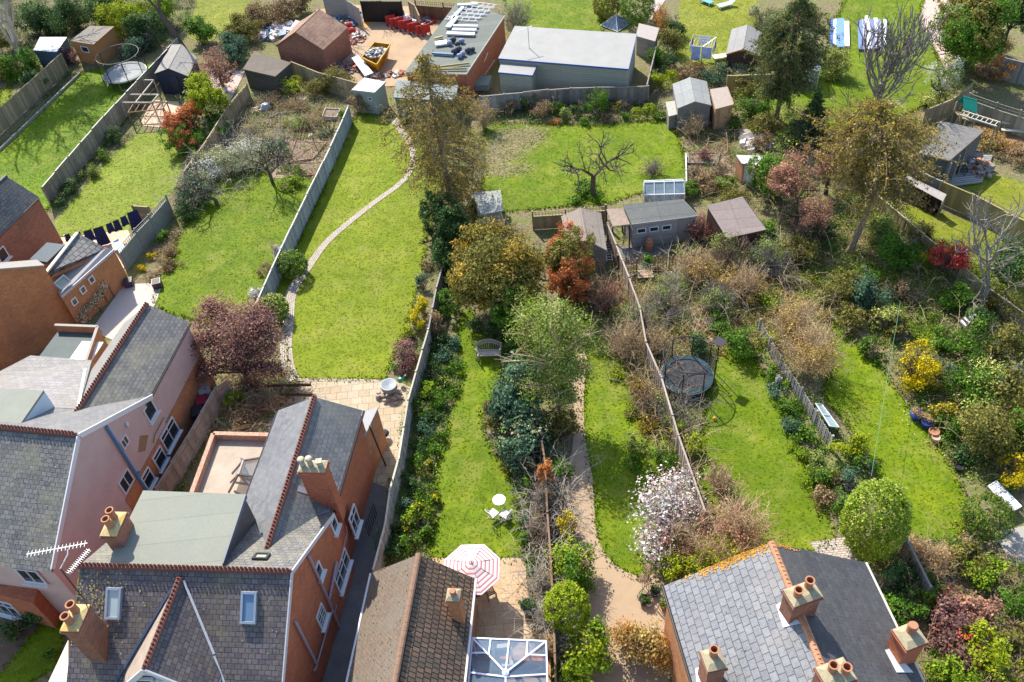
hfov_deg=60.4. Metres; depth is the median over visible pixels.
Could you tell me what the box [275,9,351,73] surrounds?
garage
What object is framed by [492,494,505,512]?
garden table
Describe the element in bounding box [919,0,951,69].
gravel path
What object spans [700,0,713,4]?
sun lounger
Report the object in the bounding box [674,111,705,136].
bare shrub
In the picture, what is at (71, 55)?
shrub
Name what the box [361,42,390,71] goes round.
skip
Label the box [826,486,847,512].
border plant
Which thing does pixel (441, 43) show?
board stack
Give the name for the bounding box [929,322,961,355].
shrub
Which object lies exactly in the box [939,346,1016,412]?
shrub
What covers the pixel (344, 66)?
rubble heap
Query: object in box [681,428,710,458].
border plant
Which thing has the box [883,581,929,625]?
shrub
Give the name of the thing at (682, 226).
door
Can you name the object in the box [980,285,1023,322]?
shrub
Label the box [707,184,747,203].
shrub
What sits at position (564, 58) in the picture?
outbuilding
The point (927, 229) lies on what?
shrub
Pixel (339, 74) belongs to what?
shrub
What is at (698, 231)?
bare shrub
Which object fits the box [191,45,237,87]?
red maple
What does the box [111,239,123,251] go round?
paddling pool cover
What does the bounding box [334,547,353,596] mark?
window
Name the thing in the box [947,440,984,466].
shrub
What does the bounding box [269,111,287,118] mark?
log
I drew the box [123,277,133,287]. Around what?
plant pot
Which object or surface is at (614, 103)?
border plant
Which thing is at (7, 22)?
bare tree
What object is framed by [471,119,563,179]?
dry grass patch
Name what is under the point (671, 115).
locker
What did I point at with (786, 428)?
border plant
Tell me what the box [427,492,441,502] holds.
shrub
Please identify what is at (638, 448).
border plant
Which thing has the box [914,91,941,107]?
shrub
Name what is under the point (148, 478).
window
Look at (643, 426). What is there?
border plant
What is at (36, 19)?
shrub
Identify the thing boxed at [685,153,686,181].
edging board
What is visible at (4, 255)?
window
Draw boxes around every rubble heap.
[331,59,367,71]
[334,60,365,73]
[335,11,361,25]
[336,14,362,26]
[349,29,365,44]
[349,29,365,44]
[364,46,386,58]
[364,70,405,77]
[365,47,386,58]
[367,69,405,78]
[394,15,435,29]
[397,16,430,28]
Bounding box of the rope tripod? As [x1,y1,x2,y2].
[286,120,321,168]
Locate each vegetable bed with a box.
[272,139,331,177]
[687,149,735,183]
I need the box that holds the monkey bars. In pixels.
[949,96,1000,151]
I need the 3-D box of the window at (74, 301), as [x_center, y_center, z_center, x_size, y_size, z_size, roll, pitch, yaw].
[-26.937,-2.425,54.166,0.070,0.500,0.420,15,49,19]
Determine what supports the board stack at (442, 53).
on the store at (489, 38)
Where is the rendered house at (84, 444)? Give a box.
[0,302,214,627]
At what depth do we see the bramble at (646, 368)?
48.34 m
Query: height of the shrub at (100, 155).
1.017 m
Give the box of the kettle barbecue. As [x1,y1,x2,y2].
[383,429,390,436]
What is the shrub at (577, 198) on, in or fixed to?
on the lawn at (518, 195)
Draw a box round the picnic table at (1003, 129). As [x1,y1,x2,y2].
[1001,121,1023,132]
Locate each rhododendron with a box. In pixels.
[484,349,544,435]
[489,405,554,481]
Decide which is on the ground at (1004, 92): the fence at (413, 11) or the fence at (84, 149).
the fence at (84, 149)
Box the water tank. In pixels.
[475,75,491,90]
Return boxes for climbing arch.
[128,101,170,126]
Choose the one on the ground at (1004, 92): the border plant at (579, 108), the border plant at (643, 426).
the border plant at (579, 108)
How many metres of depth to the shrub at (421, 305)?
53.10 m
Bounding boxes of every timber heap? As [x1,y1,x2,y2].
[738,129,775,148]
[738,132,776,151]
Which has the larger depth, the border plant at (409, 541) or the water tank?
the water tank
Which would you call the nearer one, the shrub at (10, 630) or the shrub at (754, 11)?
the shrub at (10, 630)
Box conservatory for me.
[468,637,550,681]
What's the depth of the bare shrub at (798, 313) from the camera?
49.15 m
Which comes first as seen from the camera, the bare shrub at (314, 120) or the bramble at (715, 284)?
the bramble at (715, 284)
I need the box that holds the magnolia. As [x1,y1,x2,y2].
[617,457,708,572]
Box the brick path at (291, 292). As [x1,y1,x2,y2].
[280,117,415,380]
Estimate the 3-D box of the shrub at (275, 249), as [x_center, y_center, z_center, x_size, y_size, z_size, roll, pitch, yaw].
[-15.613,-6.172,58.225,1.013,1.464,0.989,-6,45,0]
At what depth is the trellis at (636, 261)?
54.39 m
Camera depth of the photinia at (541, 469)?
43.00 m
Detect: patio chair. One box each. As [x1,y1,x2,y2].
[484,586,496,601]
[967,155,974,162]
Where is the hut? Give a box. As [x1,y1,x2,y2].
[735,155,767,186]
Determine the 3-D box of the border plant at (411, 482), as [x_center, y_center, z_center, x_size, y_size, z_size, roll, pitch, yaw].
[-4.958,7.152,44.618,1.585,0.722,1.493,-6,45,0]
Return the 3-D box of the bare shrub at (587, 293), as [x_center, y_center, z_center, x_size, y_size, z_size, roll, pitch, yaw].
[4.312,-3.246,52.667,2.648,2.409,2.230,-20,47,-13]
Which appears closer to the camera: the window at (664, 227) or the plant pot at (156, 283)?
the window at (664, 227)
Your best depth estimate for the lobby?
69.31 m
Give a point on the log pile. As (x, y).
(933, 209)
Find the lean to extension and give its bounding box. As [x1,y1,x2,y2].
[46,232,127,323]
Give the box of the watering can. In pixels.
[396,374,405,382]
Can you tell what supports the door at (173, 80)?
in the summerhouse
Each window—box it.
[0,245,12,261]
[0,601,24,620]
[13,568,49,587]
[70,296,78,306]
[79,285,86,294]
[80,46,89,52]
[87,275,95,284]
[118,468,134,494]
[119,433,129,449]
[141,466,158,490]
[143,400,160,425]
[152,445,170,473]
[159,416,183,454]
[316,560,326,583]
[316,602,330,632]
[330,516,341,537]
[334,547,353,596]
[348,503,363,539]
[637,227,645,233]
[649,226,658,231]
[662,224,671,230]
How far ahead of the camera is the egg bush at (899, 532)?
37.87 m
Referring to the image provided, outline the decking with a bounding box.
[945,149,991,185]
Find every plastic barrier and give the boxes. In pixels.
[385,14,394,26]
[389,16,398,29]
[394,16,403,29]
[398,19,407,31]
[402,18,412,31]
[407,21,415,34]
[411,22,421,33]
[416,24,426,36]
[420,23,430,36]
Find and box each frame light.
[985,481,1004,494]
[997,490,1021,517]
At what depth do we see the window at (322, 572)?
37.07 m
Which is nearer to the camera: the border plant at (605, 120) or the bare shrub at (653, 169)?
the bare shrub at (653, 169)
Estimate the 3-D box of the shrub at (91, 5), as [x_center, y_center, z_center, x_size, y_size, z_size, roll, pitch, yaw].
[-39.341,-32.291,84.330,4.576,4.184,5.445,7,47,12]
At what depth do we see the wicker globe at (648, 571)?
39.56 m
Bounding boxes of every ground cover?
[0,0,196,63]
[12,69,72,136]
[52,104,152,213]
[140,223,183,283]
[174,414,223,491]
[176,91,346,185]
[177,369,312,487]
[183,93,339,179]
[202,103,341,199]
[222,12,308,54]
[368,334,460,566]
[369,337,469,560]
[395,116,489,273]
[476,292,585,668]
[485,94,665,126]
[516,479,585,669]
[579,276,627,325]
[605,307,696,547]
[606,312,713,537]
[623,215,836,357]
[624,212,838,363]
[672,56,767,112]
[682,106,835,209]
[683,104,830,208]
[750,338,878,499]
[785,190,1023,495]
[838,198,964,331]
[871,530,1023,680]
[875,532,1023,681]
[922,439,971,537]
[932,67,966,100]
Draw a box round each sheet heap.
[257,18,291,38]
[260,23,292,41]
[261,20,299,41]
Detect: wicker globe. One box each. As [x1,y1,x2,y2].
[637,573,647,584]
[642,563,654,574]
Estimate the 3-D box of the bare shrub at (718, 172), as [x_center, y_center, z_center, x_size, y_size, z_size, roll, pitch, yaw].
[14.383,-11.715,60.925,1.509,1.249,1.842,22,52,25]
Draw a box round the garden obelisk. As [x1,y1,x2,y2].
[642,574,653,595]
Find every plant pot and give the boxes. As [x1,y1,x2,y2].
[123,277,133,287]
[151,277,162,289]
[516,597,537,614]
[636,591,651,604]
[645,598,652,606]
[650,585,661,596]
[658,598,666,609]
[910,406,923,420]
[921,412,933,428]
[928,427,939,437]
[931,435,940,442]
[955,463,963,471]
[974,150,982,157]
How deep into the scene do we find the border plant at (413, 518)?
42.77 m
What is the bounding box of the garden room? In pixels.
[915,121,984,180]
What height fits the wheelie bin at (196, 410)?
1.015 m
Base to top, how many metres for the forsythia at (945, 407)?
1.439 m
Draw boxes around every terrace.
[61,230,130,267]
[95,283,160,338]
[140,100,179,126]
[211,69,244,99]
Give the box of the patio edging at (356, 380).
[296,378,382,381]
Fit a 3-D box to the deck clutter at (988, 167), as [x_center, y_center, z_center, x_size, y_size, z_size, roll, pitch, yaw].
[31.626,-11.705,59.236,1.830,0.511,2.072,4,46,10]
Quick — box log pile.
[903,192,940,216]
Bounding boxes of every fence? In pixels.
[0,53,69,134]
[40,38,179,205]
[116,194,173,270]
[154,380,231,491]
[183,83,250,180]
[255,105,352,308]
[290,61,357,98]
[372,328,431,571]
[408,1,420,24]
[414,0,453,19]
[427,255,446,342]
[479,92,525,113]
[523,85,648,109]
[531,206,604,229]
[537,411,556,681]
[606,222,705,529]
[646,47,656,87]
[726,74,771,91]
[757,318,833,449]
[860,183,1023,331]
[899,538,932,599]
[904,170,941,189]
[921,82,974,126]
[938,180,1023,243]
[963,92,1023,137]
[999,57,1023,84]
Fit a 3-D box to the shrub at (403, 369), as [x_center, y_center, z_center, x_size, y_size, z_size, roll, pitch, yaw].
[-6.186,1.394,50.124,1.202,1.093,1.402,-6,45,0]
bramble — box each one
[152,114,300,210]
[180,89,351,176]
[192,358,326,465]
[477,80,672,121]
[492,428,608,681]
[575,258,744,535]
[604,213,845,354]
[605,200,853,350]
[637,345,741,433]
[672,96,836,210]
[770,195,1023,477]
[874,512,1023,681]
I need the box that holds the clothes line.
[868,302,900,482]
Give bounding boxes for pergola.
[120,79,164,117]
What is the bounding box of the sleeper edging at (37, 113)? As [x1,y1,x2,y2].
[0,72,80,150]
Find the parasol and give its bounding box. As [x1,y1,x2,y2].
[444,544,499,596]
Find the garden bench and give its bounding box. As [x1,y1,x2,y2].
[475,339,502,361]
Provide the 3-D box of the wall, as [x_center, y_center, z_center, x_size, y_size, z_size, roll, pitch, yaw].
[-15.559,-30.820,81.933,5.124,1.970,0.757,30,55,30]
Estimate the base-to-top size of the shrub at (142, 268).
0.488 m
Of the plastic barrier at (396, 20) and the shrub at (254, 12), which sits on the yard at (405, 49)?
the plastic barrier at (396, 20)
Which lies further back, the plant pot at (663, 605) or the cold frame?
the cold frame
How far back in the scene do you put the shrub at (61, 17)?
83.45 m
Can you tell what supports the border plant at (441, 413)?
on the ground at (1004, 92)
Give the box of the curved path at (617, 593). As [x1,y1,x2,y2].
[558,347,669,681]
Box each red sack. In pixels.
[345,22,352,28]
[348,27,355,33]
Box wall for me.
[323,0,362,27]
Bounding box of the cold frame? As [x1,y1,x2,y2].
[812,403,838,435]
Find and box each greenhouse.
[643,179,684,201]
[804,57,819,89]
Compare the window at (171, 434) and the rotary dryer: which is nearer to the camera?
the window at (171, 434)
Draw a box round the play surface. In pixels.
[977,123,1023,154]
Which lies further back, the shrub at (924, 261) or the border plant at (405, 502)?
the shrub at (924, 261)
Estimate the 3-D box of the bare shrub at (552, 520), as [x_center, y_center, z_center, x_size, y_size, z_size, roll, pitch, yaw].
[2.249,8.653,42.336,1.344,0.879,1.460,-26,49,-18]
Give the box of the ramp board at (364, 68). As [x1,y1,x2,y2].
[352,55,372,75]
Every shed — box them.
[33,37,70,67]
[243,52,293,94]
[351,78,387,113]
[394,80,457,122]
[561,207,606,271]
[636,23,659,58]
[672,77,711,129]
[705,197,766,258]
[709,87,733,129]
[725,24,761,73]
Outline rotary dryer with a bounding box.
[689,35,715,59]
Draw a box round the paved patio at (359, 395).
[267,381,412,487]
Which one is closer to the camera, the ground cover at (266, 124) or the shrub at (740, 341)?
the shrub at (740, 341)
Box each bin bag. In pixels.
[451,48,457,53]
[455,46,461,51]
[465,47,470,52]
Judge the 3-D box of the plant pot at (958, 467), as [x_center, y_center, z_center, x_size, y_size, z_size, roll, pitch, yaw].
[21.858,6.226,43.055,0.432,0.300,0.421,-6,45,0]
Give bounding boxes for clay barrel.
[645,237,653,251]
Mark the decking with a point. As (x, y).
(958, 178)
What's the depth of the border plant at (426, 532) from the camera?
42.41 m
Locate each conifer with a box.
[371,50,505,223]
[741,0,844,118]
[786,87,834,153]
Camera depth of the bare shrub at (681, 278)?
52.91 m
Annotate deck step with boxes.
[637,269,653,280]
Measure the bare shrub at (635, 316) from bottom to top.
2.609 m
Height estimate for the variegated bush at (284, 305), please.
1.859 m
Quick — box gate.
[360,0,403,21]
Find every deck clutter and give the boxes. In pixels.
[965,157,991,176]
[967,159,995,178]
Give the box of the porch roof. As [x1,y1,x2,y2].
[49,640,69,681]
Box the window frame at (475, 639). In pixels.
[473,639,548,681]
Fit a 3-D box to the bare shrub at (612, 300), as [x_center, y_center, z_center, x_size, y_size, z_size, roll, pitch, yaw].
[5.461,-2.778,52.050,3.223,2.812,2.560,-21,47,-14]
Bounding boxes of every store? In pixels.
[405,1,505,104]
[900,176,946,217]
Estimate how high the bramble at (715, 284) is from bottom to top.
2.142 m
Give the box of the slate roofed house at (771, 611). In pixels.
[662,541,928,681]
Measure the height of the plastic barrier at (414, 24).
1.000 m
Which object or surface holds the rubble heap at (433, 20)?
on the yard at (405, 49)
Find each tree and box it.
[0,0,52,61]
[8,0,16,53]
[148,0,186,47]
[169,168,223,207]
[177,70,233,126]
[185,287,297,393]
[235,131,295,183]
[318,119,337,138]
[417,189,462,253]
[429,203,486,286]
[443,203,550,317]
[488,281,540,345]
[496,286,610,419]
[553,129,640,198]
[796,92,966,253]
[827,1,955,107]
[924,51,964,102]
[927,0,1022,82]
[951,189,1023,307]
[986,0,1023,64]
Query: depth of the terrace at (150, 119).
73.00 m
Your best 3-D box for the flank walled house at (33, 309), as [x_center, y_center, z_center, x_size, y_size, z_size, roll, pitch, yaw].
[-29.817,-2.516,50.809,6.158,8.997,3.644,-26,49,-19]
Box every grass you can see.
[0,0,965,681]
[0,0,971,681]
[0,83,441,382]
[187,0,1023,301]
[898,530,934,562]
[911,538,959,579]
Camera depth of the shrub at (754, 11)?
75.19 m
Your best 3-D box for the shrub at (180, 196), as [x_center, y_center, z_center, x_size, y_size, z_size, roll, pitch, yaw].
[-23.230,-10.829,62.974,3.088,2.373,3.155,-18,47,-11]
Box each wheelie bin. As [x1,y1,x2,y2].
[191,404,201,420]
[195,393,206,407]
[199,383,210,398]
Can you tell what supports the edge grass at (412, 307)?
on the ground at (1004, 92)
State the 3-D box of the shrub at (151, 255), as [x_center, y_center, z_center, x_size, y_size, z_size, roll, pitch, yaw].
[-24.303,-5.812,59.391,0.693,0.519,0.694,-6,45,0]
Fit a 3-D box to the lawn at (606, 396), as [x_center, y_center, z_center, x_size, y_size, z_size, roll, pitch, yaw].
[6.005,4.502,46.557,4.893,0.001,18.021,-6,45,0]
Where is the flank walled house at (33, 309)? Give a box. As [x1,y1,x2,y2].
[0,260,75,370]
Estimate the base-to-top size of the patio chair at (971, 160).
0.960 m
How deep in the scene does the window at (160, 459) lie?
45.43 m
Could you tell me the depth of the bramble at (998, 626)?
38.20 m
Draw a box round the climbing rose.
[76,280,108,324]
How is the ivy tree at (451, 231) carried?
on the ground at (1004, 92)
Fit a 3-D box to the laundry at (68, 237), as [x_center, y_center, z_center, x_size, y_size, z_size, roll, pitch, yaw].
[-30.049,-6.974,59.509,0.428,0.523,0.110,-23,48,-16]
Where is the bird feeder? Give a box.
[712,336,726,372]
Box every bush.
[255,292,289,323]
[277,249,308,279]
[592,0,620,19]
[745,138,807,199]
[838,477,916,562]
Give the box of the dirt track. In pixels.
[0,622,41,672]
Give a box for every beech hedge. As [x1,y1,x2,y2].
[650,1,670,32]
[972,54,1018,81]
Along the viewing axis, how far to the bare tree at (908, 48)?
60.83 m
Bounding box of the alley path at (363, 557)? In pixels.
[323,482,388,681]
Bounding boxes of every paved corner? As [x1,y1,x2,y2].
[648,0,664,22]
[810,537,857,560]
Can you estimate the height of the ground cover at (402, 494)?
0.453 m
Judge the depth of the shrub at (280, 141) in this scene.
66.50 m
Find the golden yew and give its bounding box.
[541,579,591,636]
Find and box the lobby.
[498,62,536,93]
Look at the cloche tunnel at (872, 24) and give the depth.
73.32 m
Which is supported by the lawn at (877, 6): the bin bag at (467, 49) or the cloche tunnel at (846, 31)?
the cloche tunnel at (846, 31)
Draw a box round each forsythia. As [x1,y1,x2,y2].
[556,507,577,535]
[894,334,946,395]
[927,398,959,420]
[991,448,1023,489]
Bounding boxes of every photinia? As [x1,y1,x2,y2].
[156,98,210,156]
[528,457,553,490]
[537,218,597,306]
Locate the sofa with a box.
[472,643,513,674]
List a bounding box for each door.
[167,75,182,94]
[677,218,692,241]
[718,107,727,128]
[743,163,754,185]
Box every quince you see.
[925,238,972,272]
[925,238,982,283]
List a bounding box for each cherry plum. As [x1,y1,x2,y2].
[764,142,838,245]
[814,143,846,194]
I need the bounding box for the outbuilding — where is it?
[498,26,636,90]
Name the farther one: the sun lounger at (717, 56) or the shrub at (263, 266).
the sun lounger at (717, 56)
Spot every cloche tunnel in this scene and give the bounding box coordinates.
[830,19,833,46]
[834,19,835,45]
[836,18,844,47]
[844,21,849,46]
[857,20,862,49]
[862,19,866,49]
[865,16,870,47]
[869,19,875,49]
[873,18,877,45]
[877,19,880,47]
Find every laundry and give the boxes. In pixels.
[65,234,70,241]
[83,229,96,240]
[93,226,110,245]
[106,223,115,233]
[113,220,122,231]
[120,216,129,226]
[127,210,142,232]
[691,46,700,60]
[699,36,709,44]
[701,47,711,58]
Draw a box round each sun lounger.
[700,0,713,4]
[712,53,725,61]
[716,0,734,9]
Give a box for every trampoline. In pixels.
[94,43,147,90]
[660,335,716,400]
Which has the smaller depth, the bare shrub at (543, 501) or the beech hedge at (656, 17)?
the bare shrub at (543, 501)
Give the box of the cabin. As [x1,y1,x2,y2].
[70,26,122,65]
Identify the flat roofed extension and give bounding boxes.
[40,323,107,364]
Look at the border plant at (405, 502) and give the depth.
43.52 m
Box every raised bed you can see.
[287,162,321,176]
[288,141,325,162]
[322,108,340,119]
[687,152,719,164]
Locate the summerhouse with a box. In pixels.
[154,44,201,95]
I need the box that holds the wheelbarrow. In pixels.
[254,102,272,110]
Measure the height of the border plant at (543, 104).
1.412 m
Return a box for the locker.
[665,101,676,129]
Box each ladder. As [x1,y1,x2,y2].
[445,16,479,21]
[451,12,483,17]
[461,9,488,14]
[464,5,492,10]
[470,1,496,7]
[605,237,612,261]
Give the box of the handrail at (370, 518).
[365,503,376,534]
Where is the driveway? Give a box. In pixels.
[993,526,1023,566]
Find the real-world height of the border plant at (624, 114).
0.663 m
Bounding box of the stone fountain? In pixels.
[375,378,403,404]
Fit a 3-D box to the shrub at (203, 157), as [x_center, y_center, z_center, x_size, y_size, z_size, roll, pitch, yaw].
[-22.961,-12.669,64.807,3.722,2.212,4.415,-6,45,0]
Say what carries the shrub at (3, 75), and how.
on the ground at (1004, 92)
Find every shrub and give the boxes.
[0,24,25,49]
[0,46,43,84]
[0,51,23,80]
[0,615,28,645]
[2,0,57,36]
[18,69,49,88]
[20,611,44,626]
[40,0,90,36]
[40,647,57,660]
[50,191,64,209]
[56,46,78,63]
[56,175,78,195]
[73,0,126,25]
[77,164,101,178]
[92,146,110,159]
[93,0,155,36]
[103,124,122,141]
[117,32,153,58]
[120,8,168,50]
[136,0,178,28]
[136,264,146,270]
[146,251,157,259]
[150,229,170,244]
[160,256,185,273]
[162,242,180,258]
[166,170,209,212]
[170,200,200,220]
[177,148,224,188]
[180,12,218,43]
[200,113,230,135]
[201,138,257,175]
[212,30,252,65]
[220,11,264,44]
[223,389,247,405]
[223,410,254,429]
[230,371,264,393]
[231,390,281,419]
[234,123,266,141]
[235,134,278,170]
[243,0,291,30]
[247,287,260,301]
[248,89,284,113]
[256,259,271,276]
[259,136,291,158]
[263,383,287,406]
[264,0,311,18]
[270,239,280,259]
[274,91,312,113]
[277,175,307,191]
[279,74,306,98]
[279,162,305,177]
[283,115,311,129]
[298,106,331,128]
[300,77,330,98]
[318,62,355,89]
[318,128,334,138]
[337,109,345,119]
[345,93,372,112]
[390,335,419,366]
[390,362,399,370]
[394,354,411,378]
[395,512,414,533]
[399,323,425,338]
[408,308,425,329]
[409,500,433,519]
[411,273,428,289]
[414,294,428,313]
[419,260,433,271]
[424,458,433,469]
[426,310,445,341]
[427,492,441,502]
[468,198,476,210]
[470,95,496,130]
[491,0,536,37]
[522,511,554,553]
[527,482,563,523]
[529,558,558,596]
[529,592,551,632]
[534,477,553,499]
[536,402,582,448]
[537,628,559,662]
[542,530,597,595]
[544,458,575,482]
[549,506,565,536]
[564,274,600,310]
[565,194,586,204]
[572,177,606,201]
[579,275,629,315]
[592,312,646,365]
[603,614,673,681]
[610,298,664,335]
[621,381,662,413]
[630,107,641,117]
[632,320,672,356]
[635,158,667,179]
[640,281,694,324]
[641,103,657,117]
[642,252,656,265]
[643,388,695,433]
[645,42,669,66]
[647,69,680,90]
[653,267,696,297]
[653,505,722,569]
[657,26,685,53]
[657,544,711,581]
[658,12,688,37]
[659,50,678,75]
[664,241,728,286]
[666,59,714,79]
[670,240,701,262]
[671,527,750,570]
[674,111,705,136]
[677,179,699,195]
[684,211,713,242]
[686,164,704,178]
[687,331,708,355]
[691,145,712,162]
[692,169,718,193]
[694,472,795,560]
[695,276,740,315]
[698,60,729,86]
[698,454,744,496]
[704,310,734,337]
[706,228,756,275]
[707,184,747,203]
[711,162,733,177]
[714,175,738,188]
[716,258,776,306]
[718,322,763,360]
[725,112,747,130]
[726,62,762,74]
[731,74,762,99]
[732,93,775,120]
[745,111,785,133]
[747,2,782,31]
[747,233,794,280]
[748,129,775,150]
[756,285,787,315]
[758,309,854,387]
[761,287,825,347]
[762,218,778,244]
[762,331,781,345]
[769,125,799,147]
[774,233,821,271]
[775,374,782,384]
[801,207,839,240]
[816,41,854,82]
[817,266,863,305]
[820,128,843,154]
[832,300,877,333]
[845,267,901,323]
[853,257,882,286]
[857,334,890,366]
[863,212,904,243]
[867,303,906,330]
[871,218,933,270]
[877,569,908,600]
[880,555,923,593]
[883,314,912,341]
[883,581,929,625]
[885,277,918,303]
[906,218,939,247]
[908,240,937,271]
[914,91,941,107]
[918,569,948,607]
[921,587,972,648]
[921,616,1001,681]
[923,640,983,681]
[926,352,958,380]
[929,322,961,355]
[931,410,963,439]
[938,279,977,309]
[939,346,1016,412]
[943,57,976,79]
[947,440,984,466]
[949,536,994,576]
[950,312,1003,369]
[950,393,1023,464]
[955,590,1003,628]
[958,550,1023,592]
[960,617,1023,677]
[962,301,1000,326]
[966,347,1023,423]
[967,647,1023,681]
[971,311,1023,369]
[978,126,1021,152]
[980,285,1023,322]
[981,235,1023,283]
[990,140,1023,167]
[990,579,1023,626]
[996,618,1023,654]
[999,33,1017,54]
[1001,406,1023,459]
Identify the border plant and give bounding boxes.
[383,532,401,563]
[389,518,412,536]
[397,528,423,553]
[399,470,429,494]
[399,497,414,515]
[400,503,436,535]
[405,451,423,473]
[411,396,432,419]
[412,435,429,457]
[413,460,437,478]
[413,483,434,508]
[414,413,435,437]
[415,379,434,400]
[416,525,435,540]
[417,436,441,459]
[421,360,446,380]
[425,401,449,423]
[428,387,448,408]
[429,331,450,350]
[430,346,462,364]
[432,375,460,393]
[432,424,448,440]
[439,360,463,375]
[446,382,460,399]
[447,333,461,350]
[455,368,465,378]
[467,317,485,331]
[481,413,504,429]
[482,399,490,410]
[483,317,504,340]
[488,426,513,451]
[500,336,524,353]
[500,459,524,475]
[503,99,517,113]
[510,488,532,508]
[513,471,537,491]
[516,94,538,109]
[516,515,531,534]
[519,529,535,545]
[520,547,534,562]
[526,561,538,576]
[529,98,553,118]
[548,118,560,124]
[549,91,562,115]
[558,106,572,122]
[570,100,588,116]
[579,116,594,126]
[583,87,609,114]
[600,113,610,122]
[603,320,623,339]
[605,366,624,379]
[610,99,623,111]
[617,111,632,119]
[622,453,642,473]
[623,401,640,420]
[624,373,647,400]
[624,429,650,455]
[637,410,659,436]
[642,459,659,477]
[646,440,679,470]
[654,110,665,118]
[667,421,683,440]
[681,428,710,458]
[761,362,782,382]
[764,382,788,398]
[774,395,807,418]
[779,415,804,434]
[780,379,794,389]
[786,444,811,461]
[788,423,818,443]
[797,468,822,492]
[806,449,833,470]
[808,468,832,485]
[810,484,839,512]
[823,468,848,492]
[826,429,877,461]
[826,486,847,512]
[835,463,863,491]
[852,452,880,474]
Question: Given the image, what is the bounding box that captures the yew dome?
[618,0,655,24]
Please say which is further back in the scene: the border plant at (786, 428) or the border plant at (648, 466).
the border plant at (786, 428)
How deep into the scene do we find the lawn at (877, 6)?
68.95 m
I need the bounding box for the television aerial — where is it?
[26,540,89,604]
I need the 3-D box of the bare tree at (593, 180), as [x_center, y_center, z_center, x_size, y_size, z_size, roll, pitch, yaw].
[5.414,-11.179,57.970,6.063,5.724,3.882,-6,45,0]
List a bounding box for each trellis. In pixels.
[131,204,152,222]
[616,254,637,272]
[653,253,693,272]
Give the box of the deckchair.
[959,314,977,327]
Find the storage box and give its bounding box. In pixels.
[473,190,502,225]
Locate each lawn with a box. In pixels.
[0,64,150,210]
[0,85,9,104]
[0,619,63,681]
[54,132,189,235]
[156,171,313,324]
[187,0,250,44]
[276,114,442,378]
[429,309,523,557]
[483,119,687,210]
[505,0,608,30]
[583,310,697,577]
[676,0,756,73]
[699,346,834,550]
[749,0,942,131]
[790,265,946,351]
[824,322,965,543]
[903,205,1023,302]
[964,173,1023,217]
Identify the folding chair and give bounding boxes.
[485,508,499,522]
[499,509,511,523]
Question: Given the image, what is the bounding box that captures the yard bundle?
[403,14,409,19]
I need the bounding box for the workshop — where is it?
[623,199,697,246]
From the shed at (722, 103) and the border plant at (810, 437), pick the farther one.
the shed at (722, 103)
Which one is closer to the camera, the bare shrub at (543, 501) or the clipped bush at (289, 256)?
the bare shrub at (543, 501)
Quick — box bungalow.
[345,553,477,681]
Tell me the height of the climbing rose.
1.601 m
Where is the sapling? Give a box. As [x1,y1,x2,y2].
[462,134,498,183]
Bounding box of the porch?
[606,208,630,247]
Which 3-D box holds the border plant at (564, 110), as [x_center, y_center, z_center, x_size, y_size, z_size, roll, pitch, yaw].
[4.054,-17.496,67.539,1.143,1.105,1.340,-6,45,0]
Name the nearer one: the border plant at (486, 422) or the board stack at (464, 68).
the border plant at (486, 422)
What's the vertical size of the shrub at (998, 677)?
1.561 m
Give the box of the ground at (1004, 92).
[0,0,1023,681]
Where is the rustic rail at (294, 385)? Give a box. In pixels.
[265,383,311,395]
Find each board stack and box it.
[430,67,466,69]
[432,52,453,55]
[435,40,446,46]
[435,62,468,67]
[445,16,458,27]
[446,31,474,35]
[450,6,464,19]
[452,28,476,31]
[453,24,477,27]
[457,2,476,6]
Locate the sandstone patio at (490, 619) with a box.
[433,558,535,655]
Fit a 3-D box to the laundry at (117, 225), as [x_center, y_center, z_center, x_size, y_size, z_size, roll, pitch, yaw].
[-27.168,-7.924,60.531,0.514,0.816,0.163,-22,48,-15]
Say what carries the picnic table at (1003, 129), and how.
on the play surface
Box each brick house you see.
[0,175,64,268]
[59,395,387,681]
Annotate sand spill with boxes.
[356,21,375,27]
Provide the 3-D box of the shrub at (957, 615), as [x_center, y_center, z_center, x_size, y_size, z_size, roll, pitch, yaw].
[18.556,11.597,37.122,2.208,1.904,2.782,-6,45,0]
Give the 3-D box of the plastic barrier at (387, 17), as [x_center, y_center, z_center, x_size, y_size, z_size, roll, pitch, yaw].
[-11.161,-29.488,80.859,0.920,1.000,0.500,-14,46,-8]
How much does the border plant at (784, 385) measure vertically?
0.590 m
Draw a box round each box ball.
[432,288,461,316]
[958,491,1018,542]
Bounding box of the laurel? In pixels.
[545,614,615,681]
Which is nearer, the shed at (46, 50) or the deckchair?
the deckchair
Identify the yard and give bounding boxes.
[315,5,442,85]
[614,244,694,275]
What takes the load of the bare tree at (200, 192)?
on the lawn at (252, 193)
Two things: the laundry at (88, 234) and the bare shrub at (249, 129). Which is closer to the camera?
the laundry at (88, 234)

